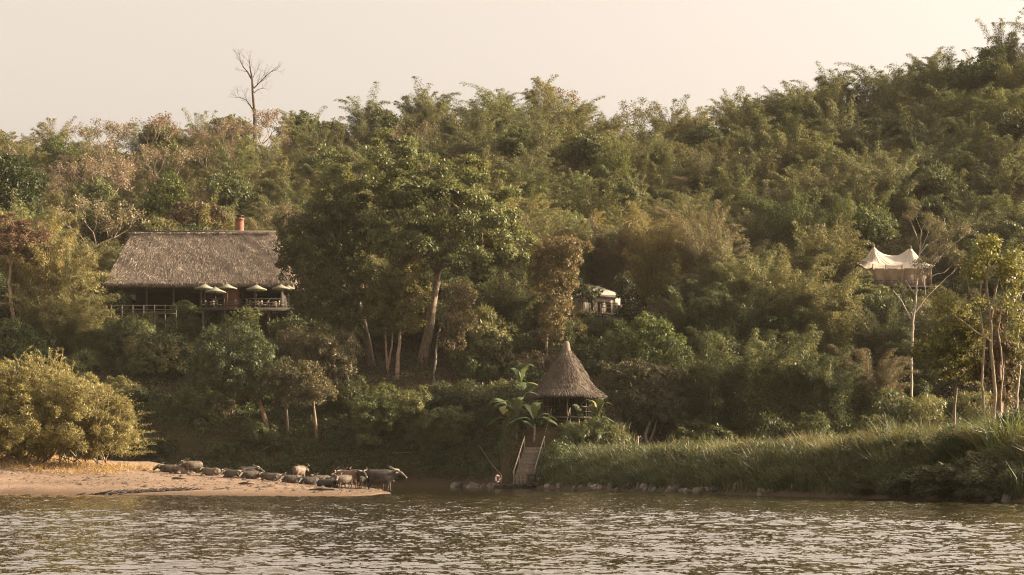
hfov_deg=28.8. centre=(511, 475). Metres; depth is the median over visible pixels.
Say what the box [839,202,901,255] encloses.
hill tree
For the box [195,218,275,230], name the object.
bamboo clump
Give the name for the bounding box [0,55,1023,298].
hill undergrowth
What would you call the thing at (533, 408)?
banana plant
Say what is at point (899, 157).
bamboo clump
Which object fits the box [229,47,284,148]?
bare tree
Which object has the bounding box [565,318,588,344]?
bank shrub
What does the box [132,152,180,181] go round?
bamboo clump
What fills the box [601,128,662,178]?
bamboo clump
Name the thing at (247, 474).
water buffalo
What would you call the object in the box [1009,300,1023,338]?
bank shrub
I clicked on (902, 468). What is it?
grass tussock
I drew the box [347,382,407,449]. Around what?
tall shrub
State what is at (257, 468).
water buffalo
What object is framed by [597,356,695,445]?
tangled tree
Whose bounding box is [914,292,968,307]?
bank shrub
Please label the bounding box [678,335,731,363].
bank shrub
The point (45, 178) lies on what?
hill tree
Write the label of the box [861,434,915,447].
tall grass
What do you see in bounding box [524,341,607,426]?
thatched hut
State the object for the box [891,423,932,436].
grass tussock
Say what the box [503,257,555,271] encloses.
bank shrub
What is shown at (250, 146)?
bamboo clump
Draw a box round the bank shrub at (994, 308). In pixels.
[971,293,1016,338]
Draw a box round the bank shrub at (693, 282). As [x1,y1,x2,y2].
[682,277,708,286]
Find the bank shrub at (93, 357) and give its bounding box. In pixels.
[59,347,110,377]
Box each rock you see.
[455,482,462,487]
[591,483,598,489]
[640,483,647,489]
[667,486,672,492]
[672,486,678,492]
[697,486,705,493]
[1001,494,1010,501]
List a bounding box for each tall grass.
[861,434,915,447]
[946,425,1021,449]
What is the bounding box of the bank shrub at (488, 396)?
[479,376,523,413]
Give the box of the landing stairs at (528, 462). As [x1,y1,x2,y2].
[513,436,544,483]
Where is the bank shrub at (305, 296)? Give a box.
[289,288,313,320]
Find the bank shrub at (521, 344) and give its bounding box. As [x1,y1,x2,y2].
[509,333,541,357]
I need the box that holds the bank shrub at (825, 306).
[819,295,845,329]
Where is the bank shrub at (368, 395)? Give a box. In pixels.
[346,388,374,409]
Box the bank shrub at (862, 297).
[849,293,872,309]
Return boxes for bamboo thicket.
[2,111,449,278]
[427,43,1023,288]
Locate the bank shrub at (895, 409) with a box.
[857,384,916,426]
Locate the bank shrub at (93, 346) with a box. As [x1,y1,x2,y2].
[85,331,109,359]
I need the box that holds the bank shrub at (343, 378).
[324,353,359,384]
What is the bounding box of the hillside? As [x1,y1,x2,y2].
[3,63,1023,502]
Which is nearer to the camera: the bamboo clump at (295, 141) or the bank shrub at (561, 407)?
the bank shrub at (561, 407)
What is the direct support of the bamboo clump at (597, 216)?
on the hillside
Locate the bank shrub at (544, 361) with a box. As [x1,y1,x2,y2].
[522,347,577,374]
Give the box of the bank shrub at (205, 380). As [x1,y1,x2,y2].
[186,365,245,392]
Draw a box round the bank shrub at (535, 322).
[516,295,560,335]
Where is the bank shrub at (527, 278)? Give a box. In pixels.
[513,272,553,300]
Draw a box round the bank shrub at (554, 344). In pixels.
[544,319,576,352]
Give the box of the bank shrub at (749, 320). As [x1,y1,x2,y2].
[731,307,777,338]
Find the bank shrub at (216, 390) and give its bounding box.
[213,374,249,400]
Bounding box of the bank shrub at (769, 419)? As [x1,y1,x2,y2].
[738,410,798,441]
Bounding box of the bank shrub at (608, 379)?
[603,361,634,396]
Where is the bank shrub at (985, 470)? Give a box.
[953,458,1020,500]
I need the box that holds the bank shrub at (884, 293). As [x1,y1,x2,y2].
[857,288,892,311]
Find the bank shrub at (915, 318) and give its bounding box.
[886,310,927,332]
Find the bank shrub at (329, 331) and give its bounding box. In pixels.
[314,318,359,358]
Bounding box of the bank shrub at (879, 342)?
[856,336,909,363]
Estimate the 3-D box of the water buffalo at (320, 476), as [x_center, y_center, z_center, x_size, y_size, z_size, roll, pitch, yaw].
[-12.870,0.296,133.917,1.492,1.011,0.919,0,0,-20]
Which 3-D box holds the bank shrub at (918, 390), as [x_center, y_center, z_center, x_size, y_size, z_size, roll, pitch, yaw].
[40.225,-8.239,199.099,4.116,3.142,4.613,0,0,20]
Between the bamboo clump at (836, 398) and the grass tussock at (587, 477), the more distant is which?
the bamboo clump at (836, 398)
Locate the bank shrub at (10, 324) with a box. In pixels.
[0,316,57,357]
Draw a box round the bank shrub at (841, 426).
[810,403,853,435]
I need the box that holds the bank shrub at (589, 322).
[579,316,603,340]
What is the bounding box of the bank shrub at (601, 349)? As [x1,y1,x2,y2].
[574,342,615,375]
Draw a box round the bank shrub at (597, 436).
[573,415,613,447]
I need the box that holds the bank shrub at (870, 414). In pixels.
[861,407,889,427]
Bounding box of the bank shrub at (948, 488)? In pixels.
[908,458,992,500]
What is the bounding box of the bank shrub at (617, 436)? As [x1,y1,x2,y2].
[600,425,631,445]
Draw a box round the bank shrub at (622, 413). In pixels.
[617,393,656,428]
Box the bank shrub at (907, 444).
[898,432,933,462]
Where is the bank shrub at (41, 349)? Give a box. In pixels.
[11,340,54,374]
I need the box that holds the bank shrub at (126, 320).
[98,314,151,350]
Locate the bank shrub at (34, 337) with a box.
[0,322,65,363]
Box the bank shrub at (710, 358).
[699,354,726,364]
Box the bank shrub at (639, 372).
[623,364,655,384]
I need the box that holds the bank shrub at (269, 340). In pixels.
[265,337,290,361]
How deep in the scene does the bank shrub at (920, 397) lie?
193.57 m
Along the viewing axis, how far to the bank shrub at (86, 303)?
220.00 m
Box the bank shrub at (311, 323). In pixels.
[294,316,331,349]
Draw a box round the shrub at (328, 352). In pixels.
[275,324,364,385]
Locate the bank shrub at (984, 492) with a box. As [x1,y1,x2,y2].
[968,464,1023,501]
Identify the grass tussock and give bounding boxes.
[579,468,607,482]
[586,470,608,482]
[604,456,633,471]
[617,466,650,481]
[618,458,662,480]
[648,474,673,485]
[677,444,701,454]
[682,475,699,484]
[687,457,724,470]
[692,435,734,451]
[694,462,738,484]
[701,455,728,469]
[703,433,742,453]
[714,445,777,467]
[717,466,742,482]
[725,434,770,452]
[725,462,779,481]
[726,432,775,454]
[732,455,781,477]
[749,468,782,482]
[757,465,797,486]
[774,430,833,446]
[784,440,817,451]
[789,463,819,479]
[792,431,840,442]
[794,432,851,449]
[800,433,845,447]
[804,438,851,456]
[815,438,843,451]
[822,449,858,463]
[836,450,879,466]
[837,413,936,441]
[838,468,869,481]
[847,425,906,444]
[849,422,910,450]
[856,462,911,486]
[857,430,903,452]
[857,461,910,488]
[858,447,900,467]
[867,422,935,439]
[885,415,966,432]
[885,426,943,449]
[887,462,925,475]
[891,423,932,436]
[904,418,984,450]
[905,449,955,469]
[905,455,954,481]
[921,457,991,488]
[925,414,992,441]
[928,433,984,460]
[934,410,999,437]
[938,412,1018,450]
[944,402,1023,449]
[960,420,992,449]
[961,446,1020,467]
[964,409,1023,437]
[984,441,1023,462]
[985,429,1023,460]
[992,424,1021,446]
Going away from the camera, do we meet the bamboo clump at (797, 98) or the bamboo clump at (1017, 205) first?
the bamboo clump at (1017, 205)
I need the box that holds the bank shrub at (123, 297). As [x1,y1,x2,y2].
[94,286,134,319]
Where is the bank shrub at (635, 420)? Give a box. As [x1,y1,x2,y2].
[625,411,665,436]
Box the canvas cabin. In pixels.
[568,286,631,319]
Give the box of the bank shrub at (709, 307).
[686,297,715,316]
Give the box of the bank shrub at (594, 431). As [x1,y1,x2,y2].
[580,421,608,440]
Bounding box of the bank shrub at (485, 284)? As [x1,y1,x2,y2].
[477,280,504,303]
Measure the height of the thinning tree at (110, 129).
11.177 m
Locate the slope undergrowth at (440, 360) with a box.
[0,275,1023,442]
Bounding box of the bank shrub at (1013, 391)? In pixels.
[983,380,1023,410]
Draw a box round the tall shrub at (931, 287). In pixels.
[924,284,953,306]
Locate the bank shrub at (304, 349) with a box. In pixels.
[288,346,357,384]
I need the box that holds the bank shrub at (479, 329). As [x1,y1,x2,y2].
[445,302,517,357]
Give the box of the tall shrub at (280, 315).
[275,313,304,323]
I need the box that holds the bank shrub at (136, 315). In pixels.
[129,314,142,321]
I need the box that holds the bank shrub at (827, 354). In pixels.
[797,352,835,369]
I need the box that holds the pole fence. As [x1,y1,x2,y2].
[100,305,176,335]
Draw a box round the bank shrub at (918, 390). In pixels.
[901,378,933,398]
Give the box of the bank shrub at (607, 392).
[600,384,626,405]
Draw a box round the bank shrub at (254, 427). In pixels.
[240,417,271,443]
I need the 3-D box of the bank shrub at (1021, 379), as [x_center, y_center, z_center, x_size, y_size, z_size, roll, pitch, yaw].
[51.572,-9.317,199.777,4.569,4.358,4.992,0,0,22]
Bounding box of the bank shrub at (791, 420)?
[775,407,821,436]
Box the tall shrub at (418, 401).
[398,384,439,441]
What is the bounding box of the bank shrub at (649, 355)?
[637,349,656,366]
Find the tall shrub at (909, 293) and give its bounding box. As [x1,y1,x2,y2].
[888,283,924,303]
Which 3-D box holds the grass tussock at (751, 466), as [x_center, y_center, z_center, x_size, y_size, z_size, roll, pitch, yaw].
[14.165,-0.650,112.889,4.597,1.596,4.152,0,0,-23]
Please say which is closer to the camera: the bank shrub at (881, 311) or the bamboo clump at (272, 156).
the bank shrub at (881, 311)
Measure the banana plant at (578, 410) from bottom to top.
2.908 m
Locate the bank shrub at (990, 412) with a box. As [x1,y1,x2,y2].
[978,409,1012,425]
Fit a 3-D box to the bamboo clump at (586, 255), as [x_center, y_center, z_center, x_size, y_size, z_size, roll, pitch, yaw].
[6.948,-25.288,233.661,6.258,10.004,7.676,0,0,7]
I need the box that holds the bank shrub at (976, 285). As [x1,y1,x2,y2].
[954,263,1005,300]
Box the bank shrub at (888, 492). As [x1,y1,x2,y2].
[875,470,914,495]
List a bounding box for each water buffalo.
[153,462,175,471]
[169,463,192,473]
[177,459,202,473]
[195,465,220,475]
[218,467,241,477]
[238,464,263,471]
[238,468,259,478]
[254,470,279,480]
[279,472,300,482]
[292,463,308,475]
[296,475,318,484]
[310,474,329,479]
[317,477,336,487]
[330,467,358,487]
[331,473,353,488]
[350,467,367,488]
[364,465,406,490]
[367,480,393,489]
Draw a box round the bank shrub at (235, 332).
[213,321,270,363]
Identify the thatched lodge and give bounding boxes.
[103,215,304,328]
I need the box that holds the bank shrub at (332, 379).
[291,366,343,389]
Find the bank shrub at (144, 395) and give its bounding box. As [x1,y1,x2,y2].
[119,384,161,410]
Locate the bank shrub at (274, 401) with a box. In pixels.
[270,391,304,411]
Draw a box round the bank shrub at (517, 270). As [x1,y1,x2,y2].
[510,264,550,306]
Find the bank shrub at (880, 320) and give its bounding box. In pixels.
[865,308,887,334]
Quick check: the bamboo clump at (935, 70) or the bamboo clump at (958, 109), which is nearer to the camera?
the bamboo clump at (958, 109)
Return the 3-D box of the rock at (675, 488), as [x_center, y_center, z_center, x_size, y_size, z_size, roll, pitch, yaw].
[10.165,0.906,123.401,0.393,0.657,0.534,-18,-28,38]
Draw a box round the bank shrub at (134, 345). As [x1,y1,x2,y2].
[122,328,198,377]
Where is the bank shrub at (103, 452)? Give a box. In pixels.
[86,439,112,456]
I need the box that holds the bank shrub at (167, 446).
[151,435,179,458]
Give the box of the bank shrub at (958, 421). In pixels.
[939,416,969,428]
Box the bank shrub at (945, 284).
[934,279,957,296]
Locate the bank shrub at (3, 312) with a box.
[0,287,37,324]
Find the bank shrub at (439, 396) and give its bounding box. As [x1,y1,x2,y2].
[424,379,459,410]
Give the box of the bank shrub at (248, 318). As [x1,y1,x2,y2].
[213,305,264,339]
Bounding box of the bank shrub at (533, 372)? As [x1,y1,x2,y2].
[505,360,545,385]
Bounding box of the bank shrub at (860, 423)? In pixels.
[847,414,879,434]
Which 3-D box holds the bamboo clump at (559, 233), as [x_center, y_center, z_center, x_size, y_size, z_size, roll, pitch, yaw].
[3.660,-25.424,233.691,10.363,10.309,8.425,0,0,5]
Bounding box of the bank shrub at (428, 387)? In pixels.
[420,383,437,394]
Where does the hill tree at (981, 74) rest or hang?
on the hillside
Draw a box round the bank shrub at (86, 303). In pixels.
[57,291,96,319]
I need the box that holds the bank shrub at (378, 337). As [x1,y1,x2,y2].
[365,311,414,347]
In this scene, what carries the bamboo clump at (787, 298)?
on the hillside
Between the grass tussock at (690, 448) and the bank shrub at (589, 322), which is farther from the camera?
the bank shrub at (589, 322)
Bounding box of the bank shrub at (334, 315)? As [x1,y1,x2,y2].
[303,297,361,338]
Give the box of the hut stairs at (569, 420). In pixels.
[543,407,570,436]
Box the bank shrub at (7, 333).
[0,317,41,356]
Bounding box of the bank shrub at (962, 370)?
[945,366,989,393]
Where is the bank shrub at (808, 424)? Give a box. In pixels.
[789,410,835,438]
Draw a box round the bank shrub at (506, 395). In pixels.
[497,380,544,422]
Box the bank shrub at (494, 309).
[466,302,513,320]
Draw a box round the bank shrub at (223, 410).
[211,391,236,418]
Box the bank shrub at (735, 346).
[678,314,750,366]
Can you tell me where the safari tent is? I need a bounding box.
[857,244,934,293]
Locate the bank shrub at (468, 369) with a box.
[449,349,492,381]
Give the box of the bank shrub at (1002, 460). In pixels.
[989,451,1023,470]
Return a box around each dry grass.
[0,453,159,474]
[510,416,1023,494]
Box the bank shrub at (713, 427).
[667,422,737,443]
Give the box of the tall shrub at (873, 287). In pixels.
[857,284,898,296]
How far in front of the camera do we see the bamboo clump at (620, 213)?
266.00 m
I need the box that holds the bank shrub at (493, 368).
[474,357,505,380]
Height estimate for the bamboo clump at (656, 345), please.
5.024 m
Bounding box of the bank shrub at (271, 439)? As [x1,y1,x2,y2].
[260,428,285,450]
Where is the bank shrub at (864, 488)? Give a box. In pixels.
[848,472,882,495]
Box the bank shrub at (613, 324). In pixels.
[606,317,647,341]
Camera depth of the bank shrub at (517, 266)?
230.39 m
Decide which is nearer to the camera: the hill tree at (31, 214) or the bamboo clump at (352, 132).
the hill tree at (31, 214)
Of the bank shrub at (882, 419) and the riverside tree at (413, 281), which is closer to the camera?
the bank shrub at (882, 419)
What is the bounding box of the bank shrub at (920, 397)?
[915,393,942,410]
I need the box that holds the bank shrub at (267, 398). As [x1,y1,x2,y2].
[242,375,282,406]
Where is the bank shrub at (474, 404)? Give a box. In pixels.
[466,383,517,417]
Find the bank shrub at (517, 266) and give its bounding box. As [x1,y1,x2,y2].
[491,262,532,285]
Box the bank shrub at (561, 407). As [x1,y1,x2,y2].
[553,396,605,427]
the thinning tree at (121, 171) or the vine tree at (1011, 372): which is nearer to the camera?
the vine tree at (1011, 372)
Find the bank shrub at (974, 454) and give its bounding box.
[955,449,997,470]
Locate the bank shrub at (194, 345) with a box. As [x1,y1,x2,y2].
[186,341,206,357]
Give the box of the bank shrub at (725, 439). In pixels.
[705,433,740,444]
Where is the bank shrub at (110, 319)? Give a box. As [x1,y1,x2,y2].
[98,312,122,329]
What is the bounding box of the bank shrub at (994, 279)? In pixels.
[991,258,1023,301]
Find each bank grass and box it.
[146,415,510,480]
[492,417,1023,499]
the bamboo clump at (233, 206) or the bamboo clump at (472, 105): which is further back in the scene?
the bamboo clump at (472, 105)
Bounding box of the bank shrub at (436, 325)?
[410,300,459,338]
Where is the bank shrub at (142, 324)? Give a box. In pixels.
[109,314,155,333]
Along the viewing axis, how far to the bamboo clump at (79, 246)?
245.28 m
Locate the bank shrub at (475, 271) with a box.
[461,265,485,286]
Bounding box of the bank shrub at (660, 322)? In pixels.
[644,313,684,340]
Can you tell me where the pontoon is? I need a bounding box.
[494,476,535,487]
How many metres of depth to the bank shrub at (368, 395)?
197.36 m
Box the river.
[0,487,1023,574]
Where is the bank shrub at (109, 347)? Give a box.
[96,320,151,373]
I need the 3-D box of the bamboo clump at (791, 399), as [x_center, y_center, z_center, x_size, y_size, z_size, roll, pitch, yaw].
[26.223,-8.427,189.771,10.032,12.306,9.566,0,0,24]
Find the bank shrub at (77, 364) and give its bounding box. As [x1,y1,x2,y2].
[44,356,86,388]
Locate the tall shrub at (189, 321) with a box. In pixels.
[163,299,210,340]
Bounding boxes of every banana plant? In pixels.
[485,398,527,440]
[499,392,537,439]
[504,402,557,442]
[509,364,537,389]
[572,399,587,429]
[584,398,613,421]
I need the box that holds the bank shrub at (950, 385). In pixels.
[932,373,962,394]
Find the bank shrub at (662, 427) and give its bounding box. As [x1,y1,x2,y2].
[626,399,676,434]
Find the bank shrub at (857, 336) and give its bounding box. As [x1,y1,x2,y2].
[828,306,873,348]
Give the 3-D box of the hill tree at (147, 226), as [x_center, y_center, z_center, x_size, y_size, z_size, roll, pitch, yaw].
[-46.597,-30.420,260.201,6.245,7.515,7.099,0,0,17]
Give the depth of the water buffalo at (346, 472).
119.81 m
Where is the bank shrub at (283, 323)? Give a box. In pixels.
[267,313,308,354]
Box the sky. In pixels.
[0,0,1023,155]
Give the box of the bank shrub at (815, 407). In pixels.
[778,399,836,422]
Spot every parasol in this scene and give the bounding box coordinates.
[194,284,212,290]
[205,286,225,306]
[218,284,236,289]
[246,283,266,306]
[272,284,289,289]
[286,284,294,306]
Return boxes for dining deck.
[201,299,296,340]
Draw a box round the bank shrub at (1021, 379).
[1005,363,1023,398]
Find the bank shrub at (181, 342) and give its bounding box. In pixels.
[106,324,189,380]
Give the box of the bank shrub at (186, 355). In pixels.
[140,337,199,379]
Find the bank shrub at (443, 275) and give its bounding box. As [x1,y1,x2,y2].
[418,264,471,299]
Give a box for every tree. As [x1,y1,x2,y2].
[0,129,11,150]
[0,144,16,155]
[0,150,46,215]
[0,211,55,319]
[6,174,69,204]
[10,204,47,227]
[19,134,58,162]
[27,168,55,197]
[34,133,82,175]
[35,160,95,202]
[45,194,151,269]
[56,140,123,182]
[64,153,137,192]
[65,121,127,148]
[69,176,124,211]
[78,117,134,153]
[79,153,137,181]
[82,187,119,214]
[85,150,137,184]
[98,147,130,176]
[124,111,181,167]
[125,143,193,184]
[127,146,173,180]
[128,215,173,234]
[133,168,189,225]
[137,118,186,147]
[143,137,191,175]
[144,183,210,203]
[145,174,195,206]
[164,196,227,230]
[176,222,217,230]
[177,124,237,149]
[183,141,238,173]
[183,320,278,428]
[199,116,243,144]
[205,170,256,212]
[210,114,251,148]
[220,117,292,154]
[225,108,291,157]
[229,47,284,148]
[257,355,308,447]
[258,199,316,243]
[269,191,378,370]
[275,359,338,440]
[276,109,320,140]
[292,143,351,187]
[307,126,541,368]
[311,117,349,144]
[315,162,356,194]
[355,108,405,143]
[358,264,420,376]
[386,119,442,145]
[386,244,434,379]
[433,275,478,381]
[463,331,515,381]
[492,123,539,158]
[523,234,592,354]
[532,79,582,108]
[546,209,603,242]
[559,128,615,177]
[560,277,603,319]
[567,173,607,214]
[594,170,647,218]
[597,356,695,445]
[600,311,691,385]
[606,135,635,152]
[609,97,661,140]
[612,272,651,325]
[629,222,683,263]
[684,119,726,155]
[776,103,817,138]
[833,102,866,134]
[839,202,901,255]
[864,112,906,140]
[893,200,977,411]
[903,193,954,240]
[907,302,990,423]
[914,159,963,199]
[930,233,1023,420]
[940,59,980,103]
[963,56,1012,99]
[970,46,1009,65]
[971,306,1020,420]
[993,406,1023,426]
[994,109,1023,147]
[999,242,1023,414]
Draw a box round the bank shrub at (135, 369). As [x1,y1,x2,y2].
[115,352,154,383]
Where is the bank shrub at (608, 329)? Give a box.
[605,325,647,362]
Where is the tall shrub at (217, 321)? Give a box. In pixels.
[211,311,232,330]
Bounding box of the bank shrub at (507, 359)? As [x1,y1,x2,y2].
[492,348,534,369]
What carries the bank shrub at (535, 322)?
on the hillside
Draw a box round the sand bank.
[0,456,390,496]
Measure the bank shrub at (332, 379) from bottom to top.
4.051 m
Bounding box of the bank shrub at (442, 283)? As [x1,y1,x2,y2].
[417,269,453,314]
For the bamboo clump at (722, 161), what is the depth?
297.22 m
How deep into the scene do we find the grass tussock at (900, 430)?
99.29 m
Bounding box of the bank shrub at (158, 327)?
[135,311,171,334]
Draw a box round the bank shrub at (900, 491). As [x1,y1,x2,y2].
[881,462,949,497]
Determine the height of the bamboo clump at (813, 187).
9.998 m
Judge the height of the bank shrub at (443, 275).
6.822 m
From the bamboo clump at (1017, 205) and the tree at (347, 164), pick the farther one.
the bamboo clump at (1017, 205)
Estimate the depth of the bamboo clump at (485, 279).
236.16 m
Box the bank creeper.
[11,376,575,482]
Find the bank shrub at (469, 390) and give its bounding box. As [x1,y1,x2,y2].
[442,377,486,417]
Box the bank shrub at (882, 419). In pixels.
[852,413,907,436]
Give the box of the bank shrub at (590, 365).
[556,335,618,373]
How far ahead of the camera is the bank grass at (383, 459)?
192.25 m
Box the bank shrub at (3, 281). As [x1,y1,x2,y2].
[0,273,13,298]
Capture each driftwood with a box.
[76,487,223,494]
[309,487,336,490]
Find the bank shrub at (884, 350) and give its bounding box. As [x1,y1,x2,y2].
[857,336,908,373]
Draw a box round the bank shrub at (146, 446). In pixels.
[127,430,157,457]
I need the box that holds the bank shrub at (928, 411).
[903,393,947,429]
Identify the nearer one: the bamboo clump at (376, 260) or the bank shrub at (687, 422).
the bank shrub at (687, 422)
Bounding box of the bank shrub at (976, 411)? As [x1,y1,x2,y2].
[950,388,1011,426]
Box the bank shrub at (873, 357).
[860,346,881,371]
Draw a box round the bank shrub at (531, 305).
[505,287,547,327]
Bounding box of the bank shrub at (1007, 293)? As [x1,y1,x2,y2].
[976,291,1022,307]
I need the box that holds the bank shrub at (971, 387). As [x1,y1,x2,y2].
[963,382,991,403]
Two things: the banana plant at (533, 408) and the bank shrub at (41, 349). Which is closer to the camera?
the banana plant at (533, 408)
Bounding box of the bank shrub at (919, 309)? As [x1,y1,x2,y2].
[898,297,934,314]
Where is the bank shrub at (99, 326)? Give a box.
[72,320,108,344]
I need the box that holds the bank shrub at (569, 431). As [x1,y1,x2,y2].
[558,422,581,444]
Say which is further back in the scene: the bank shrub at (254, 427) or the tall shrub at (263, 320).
the tall shrub at (263, 320)
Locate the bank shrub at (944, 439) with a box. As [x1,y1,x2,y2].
[924,423,976,464]
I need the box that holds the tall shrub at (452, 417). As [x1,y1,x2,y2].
[421,405,476,443]
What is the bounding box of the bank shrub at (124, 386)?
[101,374,147,403]
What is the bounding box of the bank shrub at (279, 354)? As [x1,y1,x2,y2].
[249,335,289,359]
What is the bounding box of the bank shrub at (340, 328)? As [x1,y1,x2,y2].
[290,322,358,366]
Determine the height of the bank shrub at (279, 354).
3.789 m
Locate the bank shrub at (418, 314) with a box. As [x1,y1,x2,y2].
[373,296,426,329]
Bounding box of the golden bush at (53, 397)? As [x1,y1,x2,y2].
[0,345,163,464]
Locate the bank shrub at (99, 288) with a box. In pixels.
[85,280,107,309]
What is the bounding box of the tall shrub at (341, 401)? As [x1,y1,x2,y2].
[322,375,369,411]
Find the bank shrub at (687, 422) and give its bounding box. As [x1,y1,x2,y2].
[671,414,711,440]
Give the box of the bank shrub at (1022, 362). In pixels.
[1012,358,1023,385]
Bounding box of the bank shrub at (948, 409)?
[932,398,973,423]
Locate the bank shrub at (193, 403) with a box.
[161,384,219,418]
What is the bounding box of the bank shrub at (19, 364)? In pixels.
[0,359,24,380]
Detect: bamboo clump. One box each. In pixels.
[0,131,40,166]
[0,188,30,266]
[0,199,82,274]
[0,208,76,324]
[0,266,104,359]
[3,219,108,325]
[6,163,51,171]
[14,137,54,170]
[18,198,73,220]
[28,237,119,316]
[30,116,76,145]
[42,188,79,227]
[46,289,114,356]
[55,238,102,266]
[57,128,106,188]
[66,197,117,238]
[67,189,133,258]
[67,261,125,293]
[90,191,206,230]
[93,245,121,271]
[108,120,188,163]
[126,190,171,220]
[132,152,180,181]
[156,202,234,230]
[172,139,245,170]
[174,185,231,223]
[181,108,217,147]
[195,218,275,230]
[197,138,229,184]
[198,160,273,208]
[201,137,259,202]
[219,204,299,230]
[220,199,255,228]
[229,131,264,180]
[234,212,280,237]
[240,135,316,176]
[240,193,309,240]
[248,159,282,197]
[253,176,314,208]
[268,106,326,155]
[276,178,313,211]
[280,189,321,247]
[287,118,328,145]
[288,231,363,287]
[293,116,343,148]
[294,140,328,184]
[295,163,354,199]
[297,125,343,154]
[301,191,386,219]
[315,192,381,253]
[334,81,389,140]
[335,143,399,179]
[336,125,370,147]
[343,151,409,206]
[344,226,399,289]
[346,111,391,158]
[350,138,398,175]
[353,192,456,232]
[360,104,431,156]
[381,206,417,270]
[393,83,438,128]
[393,136,440,190]
[397,106,449,152]
[398,115,457,172]
[400,76,462,132]
[402,241,440,273]
[422,156,475,207]
[422,161,449,203]
[424,97,464,142]
[428,91,449,113]
[435,91,505,128]
[435,183,490,218]
[436,101,504,162]
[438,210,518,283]
[440,223,464,270]
[442,119,515,170]
[448,170,532,232]
[451,276,503,313]
[456,145,518,189]
[459,81,548,133]
[461,105,490,133]
[462,260,545,343]
[474,88,525,111]
[478,141,503,180]
[480,197,563,263]
[490,149,553,193]
[490,159,566,203]
[494,107,552,153]
[504,196,551,213]
[506,194,562,224]
[506,210,549,232]
[507,213,578,267]
[509,108,556,133]
[512,143,559,182]
[521,74,562,127]
[523,116,566,181]
[526,216,563,259]
[530,90,605,143]
[532,204,572,236]
[533,168,627,230]
[545,219,596,292]
[549,107,603,168]
[557,211,649,285]
[560,168,588,208]
[568,125,618,170]
[576,100,597,123]
[577,208,614,255]
[583,213,651,276]
[588,217,639,293]
[589,133,636,179]
[591,112,617,132]
[591,126,665,186]
[599,110,627,137]
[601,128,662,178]
[608,200,646,225]
[617,201,694,298]
[617,217,724,283]
[622,131,683,171]
[624,173,650,217]
[628,192,720,229]
[632,120,671,149]
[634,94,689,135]
[638,115,707,148]
[644,281,737,342]
[644,330,677,374]
[645,199,758,286]
[646,134,677,178]
[646,188,718,230]
[646,333,771,439]
[653,188,746,223]
[655,108,704,142]
[658,136,722,175]
[658,141,760,196]
[674,221,756,306]
[675,282,791,363]
[676,103,715,152]
[678,143,743,204]
[680,368,736,424]
[685,326,817,439]
[695,246,801,323]
[696,157,764,215]
[702,88,763,124]
[703,99,772,151]
[704,149,751,187]
[707,84,779,128]
[707,137,738,176]
[709,109,781,154]
[711,208,791,246]
[714,210,776,257]
[716,116,786,163]
[727,241,862,345]
[731,239,771,268]
[732,179,799,238]
[742,145,783,199]
[742,185,840,255]
[749,305,808,356]
[751,108,821,165]
[752,84,810,128]
[752,321,843,433]
[758,124,806,182]
[758,241,818,300]
[762,159,828,201]
[764,80,837,137]
[782,73,856,112]
[786,159,862,215]
[789,266,872,368]
[789,341,883,436]
[791,221,843,287]
[791,232,844,295]
[798,117,879,164]
[798,123,841,174]
[798,213,862,280]
[800,230,837,244]
[805,223,873,290]
[806,94,860,151]
[807,166,897,231]
[810,142,890,195]
[812,61,858,116]
[814,117,844,140]
[815,180,901,261]
[817,80,850,125]
[821,344,921,420]
[833,121,900,161]
[834,68,874,109]
[836,62,909,104]
[838,140,911,205]
[838,300,933,375]
[845,146,907,170]
[845,150,938,218]
[869,68,922,114]
[869,104,932,148]
[869,380,906,411]
[871,85,909,119]
[881,142,943,193]
[883,326,954,394]
[893,102,958,170]
[895,137,970,200]
[896,87,962,140]
[901,46,960,88]
[901,103,960,149]
[905,45,973,93]
[909,293,968,341]
[910,211,1010,283]
[922,82,1002,141]
[924,287,1023,362]
[929,204,977,255]
[935,134,987,179]
[942,202,1023,257]
[947,111,993,164]
[947,191,1006,220]
[951,226,1023,284]
[961,49,973,64]
[964,85,1023,135]
[965,151,1023,207]
[974,16,1023,72]
[981,189,1023,239]
[985,131,1023,175]
[990,55,1023,108]
[1002,7,1023,32]
[1002,213,1023,248]
[1003,90,1023,115]
[1004,153,1023,191]
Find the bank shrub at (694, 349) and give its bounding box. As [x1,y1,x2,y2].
[669,343,705,357]
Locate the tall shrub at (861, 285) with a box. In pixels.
[830,277,883,300]
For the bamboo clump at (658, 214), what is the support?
on the hillside
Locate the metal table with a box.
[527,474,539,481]
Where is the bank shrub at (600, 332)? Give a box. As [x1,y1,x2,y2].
[592,315,616,343]
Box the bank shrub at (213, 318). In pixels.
[208,315,217,326]
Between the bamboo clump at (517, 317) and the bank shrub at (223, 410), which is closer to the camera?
the bank shrub at (223, 410)
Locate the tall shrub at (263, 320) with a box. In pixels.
[252,311,278,339]
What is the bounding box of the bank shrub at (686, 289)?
[668,277,719,311]
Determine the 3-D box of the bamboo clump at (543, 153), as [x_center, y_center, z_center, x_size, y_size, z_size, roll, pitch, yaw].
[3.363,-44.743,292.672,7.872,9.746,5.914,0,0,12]
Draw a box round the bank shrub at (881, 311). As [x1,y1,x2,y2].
[858,291,917,333]
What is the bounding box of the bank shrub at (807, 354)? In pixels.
[787,342,828,367]
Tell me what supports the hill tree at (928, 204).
on the hillside
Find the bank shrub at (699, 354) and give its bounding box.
[687,349,705,368]

